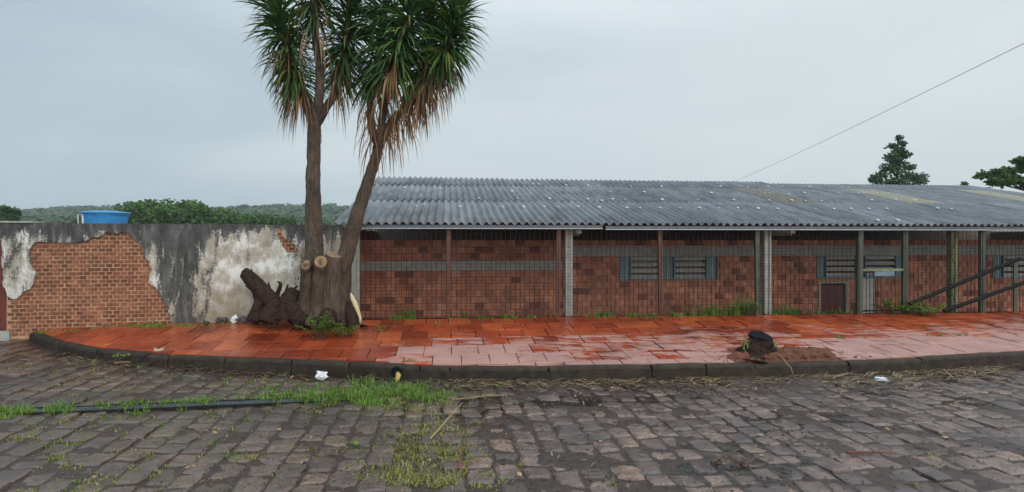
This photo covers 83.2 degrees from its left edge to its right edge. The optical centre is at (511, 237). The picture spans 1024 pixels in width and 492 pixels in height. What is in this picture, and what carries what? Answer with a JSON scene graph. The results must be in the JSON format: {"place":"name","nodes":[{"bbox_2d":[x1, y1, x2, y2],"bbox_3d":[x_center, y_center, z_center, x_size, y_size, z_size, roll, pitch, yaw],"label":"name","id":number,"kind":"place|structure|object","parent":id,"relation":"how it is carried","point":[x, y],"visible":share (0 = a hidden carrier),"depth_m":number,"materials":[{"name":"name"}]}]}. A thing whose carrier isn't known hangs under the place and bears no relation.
{"place":"outdoors","nodes":[
{"label":"outdoors","id":0,"kind":"place"},
{"bbox_2d":[70,217,81,222],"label":"broadleaf tree","id":1,"kind":"object","parent":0,"point":[76,221],"visible":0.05,"depth_m":79.25,"materials":[{"name":"green plant"}]},
{"bbox_2d":[0,338,1023,491],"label":"road","id":2,"kind":"structure","parent":0,"point":[19,461],"depth_m":5.18,"materials":[{"name":"stone"}]},
{"bbox_2d":[0,395,348,415],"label":"black pipe","id":3,"kind":"object","parent":2,"relation":"on","point":[221,404],"visible":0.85,"depth_m":5.91,"materials":[{"name":"plastic"}]},
{"bbox_2d":[0,359,499,490],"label":"grass","id":4,"kind":"structure","parent":2,"relation":"on","point":[356,394],"depth_m":6.33,"materials":[{"name":"green plant"}]},
{"bbox_2d":[315,371,327,380],"bbox_3d":[-2.386,1.723,7.223,0.154,0.117,0.121,0,0,-28],"label":"plastic bag","id":5,"kind":"object","parent":2,"relation":"on","point":[320,375],"visible":0.99,"depth_m":7.19,"materials":[{"name":"white plastic"}]},
{"bbox_2d":[429,403,461,439],"bbox_3d":[-0.621,1.738,5.516,0.022,0.088,0.869,0,0,14],"label":"stick","id":6,"kind":"object","parent":2,"relation":"on","point":[431,437],"visible":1,"depth_m":5.40,"materials":[{"name":"wood"}]},
{"bbox_2d":[457,444,462,469],"bbox_3d":[-0.415,1.768,4.665,0.023,0.068,0.396,0,0,0],"label":"stick","id":7,"kind":"object","parent":2,"relation":"on","point":[459,464],"visible":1,"depth_m":4.59,"materials":[{"name":"brown wood"}]},
{"bbox_2d":[1,350,941,491],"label":"dry grass","id":8,"kind":"structure","parent":2,"relation":"on","point":[400,474],"depth_m":4.75,"materials":[{"name":"green plant"}]},
{"bbox_2d":[451,394,502,400],"bbox_3d":[-0.394,1.775,6.444,0.589,0.027,0.072,0,0,-18],"label":"stick","id":9,"kind":"object","parent":2,"relation":"on","point":[474,397],"visible":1,"depth_m":6.42,"materials":[{"name":"wood"}]},
{"bbox_2d":[502,413,527,421],"bbox_3d":[0.040,1.775,5.716,0.054,0.024,0.381,0,0,-43],"label":"stick","id":10,"kind":"object","parent":2,"relation":"on","point":[513,416],"visible":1,"depth_m":5.75,"materials":[{"name":"brown wood"}]},
{"bbox_2d":[29,332,1023,382],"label":"kerb","id":11,"kind":"structure","parent":2,"relation":"on","point":[364,369],"depth_m":7.41,"materials":[{"name":"concrete"}]},
{"bbox_2d":[391,366,401,381],"bbox_3d":[-1.451,1.714,7.243,0.136,0.194,0.144,0,0,0],"label":"drain pipe","id":12,"kind":"object","parent":11,"relation":"in","point":[396,372],"visible":0.98,"depth_m":7.22,"materials":[{"name":"black plastic"}]},
{"bbox_2d":[53,350,1022,491],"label":"straw litter","id":13,"kind":"object","parent":2,"relation":"on","point":[709,379],"visible":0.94,"depth_m":7.11,"materials":[{"name":"beige plant"}]},
{"bbox_2d":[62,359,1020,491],"bbox_3d":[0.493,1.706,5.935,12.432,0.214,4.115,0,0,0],"label":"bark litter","id":14,"kind":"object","parent":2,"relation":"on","point":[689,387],"visible":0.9,"depth_m":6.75,"materials":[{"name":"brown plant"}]},
{"bbox_2d":[92,369,1003,491],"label":"fallen leaves","id":15,"kind":"object","parent":2,"relation":"on","point":[518,473],"visible":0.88,"depth_m":5.34,"materials":[{"name":"brown plant"}]},
{"bbox_2d":[114,377,1023,491],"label":"mud crumbs","id":16,"kind":"object","parent":2,"relation":"on","point":[804,477],"visible":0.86,"depth_m":5.19,"materials":[{"name":"brown soil"}]},
{"bbox_2d":[367,368,1023,485],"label":"water","id":17,"kind":"structure","parent":2,"relation":"on","point":[789,467],"depth_m":5.60,"materials":[{"name":"grey liquid"}]},
{"bbox_2d":[711,447,742,462],"bbox_3d":[1.750,1.776,4.728,0.463,0.026,0.055,0,0,-39],"label":"stick","id":18,"kind":"object","parent":2,"relation":"on","point":[717,459],"visible":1,"depth_m":4.71,"materials":[{"name":"wood"}]},
{"bbox_2d":[775,354,793,376],"bbox_3d":[3.496,1.660,7.362,0.037,0.323,0.267,0,0,-34],"label":"stick","id":19,"kind":"object","parent":2,"relation":"on","point":[780,356],"visible":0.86,"depth_m":7.35,"materials":[{"name":"wood"}]},
{"bbox_2d":[846,449,896,453],"bbox_3d":[2.972,1.776,4.787,0.399,0.029,0.082,0,0,0],"label":"stick","id":20,"kind":"object","parent":2,"relation":"on","point":[851,452],"visible":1,"depth_m":4.78,"materials":[{"name":"brown wood"}]},
{"bbox_2d":[874,377,887,381],"bbox_3d":[4.625,1.772,7.230,0.185,0.056,0.112,0,0,11],"label":"plastic scrap","id":21,"kind":"object","parent":2,"relation":"on","point":[879,379],"visible":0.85,"depth_m":7.20,"materials":[{"name":"white plastic"}]},
{"bbox_2d":[0,0,1023,208],"label":"sky","id":22,"kind":"structure","parent":0,"point":[103,102],"materials":[{"name":"grey"}]},
{"bbox_2d":[36,311,1023,368],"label":"pavement","id":23,"kind":"structure","parent":0,"point":[547,341],"depth_m":8.61,"materials":[{"name":"tile"}]},
{"bbox_2d":[0,221,343,338],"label":"boundary wall","id":24,"kind":"structure","parent":23,"relation":"on","point":[64,275],"depth_m":9.15,"materials":[{"name":"paint"}]},
{"bbox_2d":[0,240,10,340],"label":"metal gate","id":25,"kind":"structure","parent":24,"relation":"attached to","point":[5,334],"depth_m":8.85,"materials":[{"name":"metal"}]},
{"bbox_2d":[215,317,226,323],"bbox_3d":[-4.693,1.321,9.288,0.162,0.107,0.150,0,0,44],"label":"rubble stone","id":26,"kind":"object","parent":23,"relation":"on","point":[219,320],"visible":1,"depth_m":9.26,"materials":[{"name":"grey stone"}]},
{"bbox_2d":[230,314,237,322],"bbox_3d":[-4.483,1.306,9.317,0.128,0.143,0.094,0,0,-29],"label":"rubbish scrap","id":27,"kind":"object","parent":23,"relation":"on","point":[233,318],"visible":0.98,"depth_m":9.29,"materials":[{"name":"white plastic"}]},
{"bbox_2d":[235,316,246,323],"bbox_3d":[-4.377,1.321,9.329,0.215,0.119,0.144,0,0,0],"label":"rubble stone","id":28,"kind":"object","parent":23,"relation":"on","point":[240,320],"visible":0.98,"depth_m":9.29,"materials":[{"name":"grey stone"}]},
{"bbox_2d":[240,268,307,327],"bbox_3d":[-3.738,0.945,9.054,1.175,0.936,0.569,0,0,0],"label":"fallen stump","id":29,"kind":"object","parent":23,"relation":"on","point":[270,306],"visible":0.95,"depth_m":8.99,"materials":[{"name":"brown wood"}]},
{"bbox_2d":[297,310,337,338],"bbox_3d":[-2.867,1.301,8.565,0.677,0.437,0.365,0,0,14],"label":"weed plant","id":30,"kind":"object","parent":23,"relation":"on","point":[324,325],"visible":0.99,"depth_m":8.55,"materials":[{"name":"green plant"}]},
{"bbox_2d":[330,323,359,336],"bbox_3d":[-2.519,1.405,8.675,0.451,0.227,0.296,0,0,-17],"label":"weed plant","id":31,"kind":"object","parent":23,"relation":"on","point":[347,334],"visible":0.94,"depth_m":8.64,"materials":[{"name":"green plant"}]},
{"bbox_2d":[350,292,367,326],"bbox_3d":[-2.481,1.150,9.282,0.347,0.564,0.063,0,0,13],"label":"bark strip","id":32,"kind":"object","parent":23,"relation":"on","point":[354,303],"visible":0.74,"depth_m":9.28,"materials":[{"name":"beige wood"}]},
{"bbox_2d":[234,0,490,327],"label":"yucca tree","id":33,"kind":"object","parent":23,"relation":"on","point":[325,284],"visible":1,"depth_m":9.06,"materials":[{"name":"green plant"}]},
{"bbox_2d":[36,290,996,361],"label":"weeds","id":34,"kind":"object","parent":23,"relation":"on","point":[740,312],"visible":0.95,"depth_m":10.28,"materials":[{"name":"green plant"}]},
{"bbox_2d":[360,229,1023,319],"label":"fence","id":35,"kind":"object","parent":23,"relation":"on","point":[858,284],"visible":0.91,"depth_m":10.48,"materials":[{"name":"grey metal"}]},
{"bbox_2d":[863,268,902,312],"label":"barred gate","id":36,"kind":"structure","parent":35,"relation":"attached to","point":[884,272],"depth_m":10.89,"materials":[{"name":"grey metal"}]},
{"bbox_2d":[739,297,763,315],"bbox_3d":[4.331,1.260,10.481,0.454,0.384,0.281,0,0,0],"label":"weed plant","id":37,"kind":"object","parent":23,"relation":"on","point":[754,306],"visible":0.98,"depth_m":10.46,"materials":[{"name":"green plant"}]},
{"bbox_2d":[735,330,778,362],"bbox_3d":[3.331,1.544,7.833,0.797,0.532,0.773,0,0,-21],"label":"tree stump","id":38,"kind":"object","parent":23,"relation":"on","point":[761,344],"visible":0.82,"depth_m":7.71,"materials":[{"name":"brown wood"}]},
{"bbox_2d":[687,344,871,361],"bbox_3d":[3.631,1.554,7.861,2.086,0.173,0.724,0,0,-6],"label":"soil","id":39,"kind":"structure","parent":23,"relation":"on","point":[798,351],"depth_m":7.65,"materials":[{"name":"brown soil"}]},
{"bbox_2d":[741,338,778,351],"bbox_3d":[3.341,1.449,7.786,0.581,0.238,0.230,0,0,0],"label":"moss","id":40,"kind":"object","parent":39,"relation":"on","point":[745,343],"visible":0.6,"depth_m":7.78,"materials":[{"name":"green plant"}]},
{"bbox_2d":[849,298,854,312],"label":"weed plant","id":41,"kind":"object","parent":23,"relation":"on","point":[853,308],"visible":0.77,"depth_m":11.01,"materials":[{"name":"green plant"}]},
{"bbox_2d":[869,296,914,313],"bbox_3d":[7.215,1.284,10.928,0.829,0.347,0.541,0,0,0],"label":"weed plant","id":42,"kind":"object","parent":23,"relation":"on","point":[891,307],"visible":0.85,"depth_m":10.91,"materials":[{"name":"green plant"}]},
{"bbox_2d":[898,301,947,315],"bbox_3d":[7.678,1.315,10.771,0.806,0.318,0.598,0,0,31],"label":"weed plant","id":43,"kind":"object","parent":23,"relation":"on","point":[918,308],"visible":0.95,"depth_m":10.73,"materials":[{"name":"green plant"}]},
{"bbox_2d":[908,257,1023,312],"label":"handrail","id":44,"kind":"object","parent":23,"relation":"on","point":[1016,283],"visible":0.86,"depth_m":10.98,"materials":[{"name":"metal"}]},
{"bbox_2d":[993,294,1007,310],"bbox_3d":[9.697,1.267,11.478,0.290,0.397,0.225,0,0,0],"label":"weed plant","id":45,"kind":"object","parent":23,"relation":"on","point":[1006,298],"visible":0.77,"depth_m":11.49,"materials":[{"name":"green plant"}]},
{"bbox_2d":[297,222,1023,231],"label":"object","id":46,"kind":"structure","parent":0,"point":[993,230],"depth_m":142.32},
{"bbox_2d":[21,215,372,230],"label":"nearer woods","id":47,"kind":"object","parent":46,"relation":"on","point":[329,220],"visible":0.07,"depth_m":146.46,"materials":[{"name":"green plant"}]},
{"bbox_2d":[739,43,1023,179],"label":"cable","id":48,"kind":"object","parent":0,"point":[897,105],"visible":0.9,"depth_m":12.82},
{"label":"ground","id":49,"kind":"structure","parent":0,"visible":0},
{"bbox_2d":[0,204,23,220],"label":"broadleaf tree","id":50,"kind":"object","parent":49,"relation":"on","point":[9,213],"visible":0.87,"depth_m":44.73,"materials":[{"name":"green plant"}]},
{"bbox_2d":[77,211,131,223],"bbox_3d":[-11.280,0.673,16.000,1.200,2.853,1.200,0,0,0],"label":"water tank","id":51,"kind":"object","parent":49,"relation":"on","point":[91,217],"visible":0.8,"depth_m":15.55,"materials":[{"name":"blue plastic"}]},
{"bbox_2d":[113,200,184,223],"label":"broadleaf tree","id":52,"kind":"object","parent":49,"relation":"on","point":[166,214],"visible":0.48,"depth_m":54.69,"materials":[{"name":"green plant"}]},
{"bbox_2d":[135,198,207,222],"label":"broadleaf tree","id":53,"kind":"object","parent":49,"relation":"on","point":[149,203],"visible":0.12,"depth_m":61.50,"materials":[{"name":"green plant"}]},
{"bbox_2d":[152,202,244,223],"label":"broadleaf tree","id":54,"kind":"object","parent":49,"relation":"on","point":[199,212],"visible":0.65,"depth_m":59.21,"materials":[{"name":"green plant"}]},
{"bbox_2d":[236,211,273,224],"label":"broadleaf tree","id":55,"kind":"object","parent":49,"relation":"on","point":[247,219],"visible":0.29,"depth_m":68.78,"materials":[{"name":"green plant"}]},
{"bbox_2d":[251,214,300,224],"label":"broadleaf tree","id":56,"kind":"object","parent":49,"relation":"on","point":[283,220],"visible":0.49,"depth_m":69.32,"materials":[{"name":"green plant"}]},
{"bbox_2d":[335,176,1023,318],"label":"brick building","id":57,"kind":"structure","parent":49,"relation":"on","point":[404,211],"depth_m":12.72,"materials":[{"name":"red brick"}]},
{"bbox_2d":[620,256,717,280],"bbox_3d":[3.492,0.667,12.832,2.257,0.532,0.102,0,0,-6],"label":"window","id":58,"kind":"structure","parent":57,"relation":"in","point":[696,269],"depth_m":12.83,"materials":[{"name":"blue paint"}]},
{"bbox_2d":[818,282,848,312],"bbox_3d":[7.366,1.528,13.257,0.748,1.044,0.102,0,0,-6],"label":"door","id":59,"kind":"structure","parent":57,"relation":"in","point":[835,290],"depth_m":13.26,"materials":[{"name":"brown wood"}]},
{"bbox_2d":[816,255,900,277],"bbox_3d":[8.047,0.663,13.335,2.184,0.524,0.102,0,0,-6],"label":"window","id":60,"kind":"structure","parent":57,"relation":"in","point":[869,261],"depth_m":13.32,"materials":[{"name":"blue paint"}]},
{"bbox_2d":[863,278,874,312],"bbox_3d":[8.235,1.476,13.364,0.352,1.148,0.040,0,0,-6],"label":"slatted door","id":61,"kind":"structure","parent":57,"relation":"in","point":[869,280],"depth_m":13.35,"materials":[{"name":"white paint"}]},
{"bbox_2d":[951,236,956,303],"bbox_3d":[8.564,0.728,11.164,0.159,1.548,0.065,0,0,-6],"label":"vine","id":62,"kind":"object","parent":57,"relation":"attached to","point":[955,269],"visible":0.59,"depth_m":11.17,"materials":[{"name":"green plant"}]},
{"bbox_2d":[992,255,1023,278],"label":"window","id":63,"kind":"structure","parent":57,"relation":"in","point":[995,260],"depth_m":13.73,"materials":[{"name":"grey glass"}]},
{"bbox_2d":[867,134,929,184],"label":"feathery tree","id":64,"kind":"object","parent":49,"relation":"on","point":[896,159],"visible":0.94,"depth_m":41.74,"materials":[{"name":"green plant"}]},
{"bbox_2d":[971,156,1023,190],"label":"broadleaf tree","id":65,"kind":"object","parent":49,"relation":"on","point":[1008,176],"visible":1,"depth_m":25.87,"materials":[{"name":"green plant"}]},
{"bbox_3d":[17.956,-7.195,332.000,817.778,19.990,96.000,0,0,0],"label":"hills","id":66,"kind":"structure","parent":0,"visible":0},
{"bbox_2d":[20,203,348,217],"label":"distant woods","id":67,"kind":"object","parent":66,"relation":"on","point":[328,209],"visible":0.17,"depth_m":308.46,"materials":[{"name":"green plant"}]}
]}

